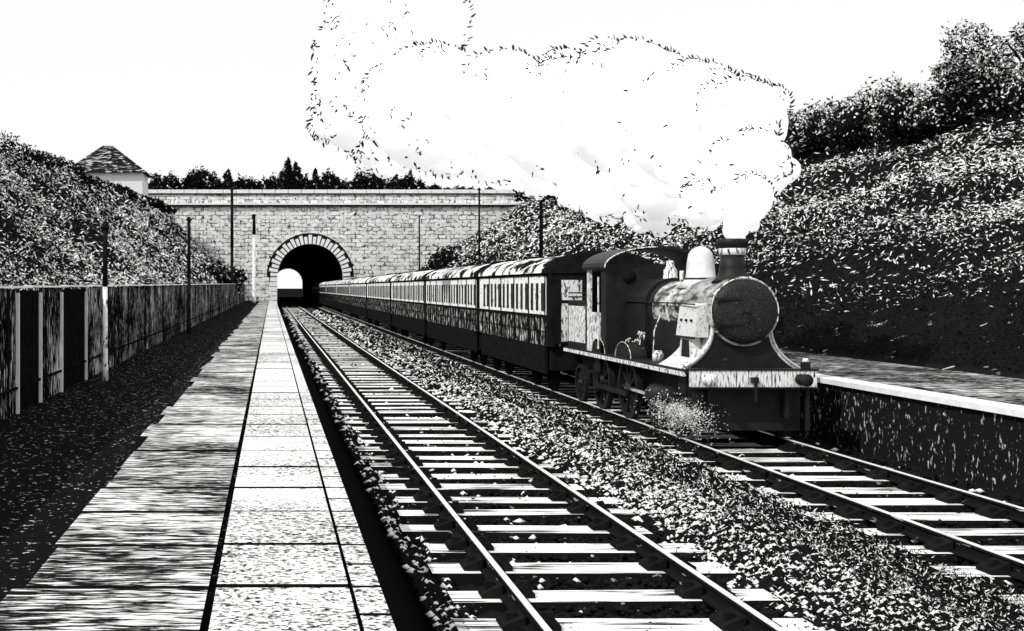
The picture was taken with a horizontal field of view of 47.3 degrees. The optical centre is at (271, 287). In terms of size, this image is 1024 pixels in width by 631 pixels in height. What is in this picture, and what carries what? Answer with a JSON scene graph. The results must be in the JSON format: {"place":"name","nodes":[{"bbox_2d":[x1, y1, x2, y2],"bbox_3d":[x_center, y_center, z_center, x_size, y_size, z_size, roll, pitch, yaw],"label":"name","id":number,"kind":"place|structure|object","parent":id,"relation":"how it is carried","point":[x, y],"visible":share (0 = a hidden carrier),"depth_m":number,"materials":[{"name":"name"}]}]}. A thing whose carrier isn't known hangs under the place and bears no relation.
{"place":"outdoors","nodes":[
{"label":"outdoors","id":0,"kind":"place"},
{"bbox_2d":[0,157,213,291],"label":"embankment","id":1,"kind":"structure","parent":0,"point":[17,197],"depth_m":40.42,"materials":[{"name":"plant"}]},
{"bbox_2d":[0,130,178,214],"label":"bush","id":2,"kind":"object","parent":1,"relation":"on","point":[40,157],"visible":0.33,"depth_m":62.65,"materials":[{"name":"black plant"}]},
{"bbox_2d":[75,146,152,195],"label":"white house","id":3,"kind":"structure","parent":1,"relation":"on","point":[110,164],"depth_m":108.61,"materials":[{"name":"paint"}]},
{"bbox_2d":[0,147,245,301],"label":"hillside scrub","id":4,"kind":"object","parent":1,"relation":"on","point":[162,245],"visible":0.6,"depth_m":43.26,"materials":[{"name":"black plant"}]},
{"bbox_2d":[203,257,247,292],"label":"bush","id":5,"kind":"object","parent":1,"relation":"on","point":[220,274],"visible":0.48,"depth_m":93.60,"materials":[{"name":"black plant"}]},
{"bbox_2d":[325,279,343,311],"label":"passenger coach","id":6,"kind":"object","parent":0,"point":[331,294],"visible":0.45,"depth_m":106.09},
{"bbox_2d":[335,277,360,316],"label":"passenger coach","id":7,"kind":"object","parent":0,"point":[342,295],"visible":0.45,"depth_m":88.49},
{"bbox_2d":[277,289,432,630],"bbox_3d":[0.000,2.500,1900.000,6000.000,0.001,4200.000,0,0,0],"label":"ground","id":8,"kind":"structure","parent":0,"point":[403,602],"depth_m":12.01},
{"bbox_2d":[0,301,395,630],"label":"station platform","id":9,"kind":"structure","parent":8,"relation":"on","point":[184,481],"depth_m":7.70,"materials":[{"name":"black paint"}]},
{"bbox_2d":[101,220,108,380],"bbox_3d":[-2.680,0.205,18.200,0.134,2.590,0.134,0,0,0],"label":"platform post","id":10,"kind":"object","parent":9,"relation":"on","point":[105,226],"visible":1,"depth_m":18.17,"materials":[{"name":"black paint"}]},
{"bbox_2d":[0,284,244,420],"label":"wooden fence","id":11,"kind":"object","parent":9,"relation":"on","point":[51,341],"visible":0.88,"depth_m":17.58,"materials":[{"name":"white paint"}]},
{"bbox_2d":[186,217,191,333],"bbox_3d":[-2.700,-0.420,37.000,0.192,3.840,0.192,0,0,0],"label":"telegraph pole","id":12,"kind":"object","parent":9,"relation":"on","point":[188,219],"visible":1,"depth_m":36.95,"materials":[{"name":"black paint"}]},
{"bbox_2d":[229,188,233,283],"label":"telegraph pole","id":13,"kind":"object","parent":9,"relation":"on","point":[231,243],"visible":0.66,"depth_m":91.89,"materials":[{"name":"black paint"}]},
{"bbox_2d":[252,214,255,302],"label":"signal post","id":14,"kind":"object","parent":9,"relation":"on","point":[254,259],"visible":1,"depth_m":111.86,"materials":[{"name":"black paint"}]},
{"bbox_2d":[278,244,342,299],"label":"tunnel","id":15,"kind":"structure","parent":8,"relation":"on","point":[310,264],"depth_m":175.59,"materials":[{"name":"brick"}]},
{"bbox_2d":[148,190,530,301],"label":"tunnel portal","id":16,"kind":"object","parent":8,"relation":"on","point":[360,233],"visible":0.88,"depth_m":130.00,"materials":[{"name":"white brick"}]},
{"bbox_2d":[418,215,420,270],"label":"telegraph pole","id":17,"kind":"object","parent":8,"relation":"on","point":[419,216],"visible":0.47,"depth_m":72.95,"materials":[{"name":"black paint"}]},
{"bbox_2d":[282,308,794,617],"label":"ballast bed","id":18,"kind":"object","parent":8,"relation":"on","point":[488,614],"visible":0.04,"depth_m":9.12,"materials":[{"name":"black gravel"}]},
{"bbox_2d":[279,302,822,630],"bbox_3d":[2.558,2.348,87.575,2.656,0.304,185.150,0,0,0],"label":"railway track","id":19,"kind":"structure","parent":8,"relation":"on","point":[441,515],"depth_m":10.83,"materials":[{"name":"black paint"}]},
{"bbox_2d":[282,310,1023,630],"bbox_3d":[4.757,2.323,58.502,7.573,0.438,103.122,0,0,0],"label":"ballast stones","id":20,"kind":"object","parent":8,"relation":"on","point":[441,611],"visible":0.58,"depth_m":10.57,"materials":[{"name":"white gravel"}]},
{"bbox_2d":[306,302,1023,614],"bbox_3d":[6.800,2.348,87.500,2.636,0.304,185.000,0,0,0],"label":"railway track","id":21,"kind":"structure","parent":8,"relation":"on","point":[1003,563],"depth_m":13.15,"materials":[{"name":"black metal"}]},
{"bbox_2d":[312,281,326,305],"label":"passenger coach","id":22,"kind":"object","parent":21,"relation":"on","point":[315,292],"visible":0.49,"depth_m":144.37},
{"bbox_2d":[318,280,335,308],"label":"passenger coach","id":23,"kind":"object","parent":21,"relation":"on","point":[322,293],"visible":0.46,"depth_m":124.69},
{"bbox_2d":[630,389,736,450],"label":"steam haze","id":24,"kind":"object","parent":21,"relation":"on","point":[681,408],"visible":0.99,"depth_m":15.98,"materials":[{"name":"white"}]},
{"bbox_2d":[563,238,818,436],"bbox_3d":[6.800,0.730,19.133,2.000,2.940,6.935,0,0,0],"label":"steam locomotive","id":25,"kind":"object","parent":21,"relation":"on","point":[691,325],"visible":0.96,"depth_m":16.75,"materials":[{"name":"black paint"}]},
{"bbox_2d":[305,0,806,242],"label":"smoke plume","id":26,"kind":"object","parent":25,"relation":"on","point":[654,140],"visible":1,"depth_m":23.79,"materials":[{"name":"white"}]},
{"bbox_2d":[314,308,1023,630],"bbox_3d":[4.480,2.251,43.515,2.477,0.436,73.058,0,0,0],"label":"track ballast","id":27,"kind":"structure","parent":8,"relation":"on","point":[426,357],"depth_m":11.60,"materials":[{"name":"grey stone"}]},
{"bbox_2d":[574,350,1023,498],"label":"station platform","id":28,"kind":"structure","parent":8,"relation":"on","point":[966,426],"depth_m":15.41,"materials":[{"name":"white paint"}]},
{"bbox_2d":[478,187,480,262],"bbox_3d":[9.600,-1.570,52.000,0.160,6.140,0.160,0,0,0],"label":"telegraph pole","id":29,"kind":"object","parent":28,"relation":"on","point":[479,189],"visible":0.62,"depth_m":51.96,"materials":[{"name":"black paint"}]},
{"bbox_2d":[538,199,543,257],"bbox_3d":[9.700,-0.870,40.500,0.224,4.740,0.224,0,0,0],"label":"telegraph pole","id":30,"kind":"object","parent":28,"relation":"on","point":[541,229],"visible":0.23,"depth_m":40.45,"materials":[{"name":"black paint"}]},
{"bbox_2d":[348,275,378,323],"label":"passenger coach","id":31,"kind":"object","parent":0,"point":[358,297],"visible":0.45,"depth_m":73.09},
{"bbox_2d":[366,271,412,332],"bbox_3d":[6.780,0.690,59.995,2.380,2.980,13.470,0,0,0],"label":"passenger coach","id":32,"kind":"object","parent":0,"point":[379,298],"visible":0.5,"depth_m":58.96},
{"bbox_2d":[390,267,448,345],"bbox_3d":[6.780,0.690,47.295,2.380,2.980,11.870,0,0,0],"label":"passenger coach","id":33,"kind":"object","parent":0,"point":[408,300],"visible":0.45,"depth_m":46.20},
{"bbox_2d":[424,260,509,364],"bbox_3d":[6.780,0.690,36.045,2.380,2.980,10.570,0,0,0],"label":"passenger coach","id":34,"kind":"object","parent":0,"point":[452,305],"visible":0.52,"depth_m":34.73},
{"bbox_2d":[0,0,1023,288],"label":"sky","id":35,"kind":"structure","parent":0,"point":[179,86],"materials":[{"name":"white"}]},
{"bbox_2d":[476,250,654,389],"bbox_3d":[6.780,0.690,26.795,2.380,2.980,7.870,0,0,0],"label":"passenger coach","id":36,"kind":"object","parent":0,"point":[523,310],"visible":0.63,"depth_m":24.50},
{"bbox_2d":[421,117,1023,378],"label":"embankment","id":37,"kind":"structure","parent":0,"point":[951,366],"depth_m":31.53,"materials":[{"name":"plant"}]},
{"bbox_2d":[425,194,555,269],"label":"bush","id":38,"kind":"object","parent":37,"relation":"on","point":[447,258],"visible":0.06,"depth_m":109.41,"materials":[{"name":"black plant"}]},
{"bbox_2d":[414,106,1023,374],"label":"hillside scrub","id":39,"kind":"object","parent":37,"relation":"on","point":[1003,262],"visible":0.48,"depth_m":34.87,"materials":[{"name":"black plant"}]},
{"bbox_2d":[784,49,1023,158],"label":"hedge","id":40,"kind":"object","parent":37,"relation":"on","point":[904,112],"visible":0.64,"depth_m":51.52,"materials":[{"name":"black plant"}]},
{"bbox_2d":[921,19,1023,132],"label":"broadleaf tree","id":41,"kind":"object","parent":37,"relation":"on","point":[952,64],"visible":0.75,"depth_m":45.93,"materials":[{"name":"black plant"}]},
{"bbox_3d":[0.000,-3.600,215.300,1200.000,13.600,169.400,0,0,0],"label":"hill","id":42,"kind":"structure","parent":0,"visible":0},
{"bbox_2d":[72,157,495,189],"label":"tree line","id":43,"kind":"object","parent":42,"relation":"on","point":[289,178],"visible":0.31,"depth_m":133.62,"materials":[{"name":"black plant"}]}
]}

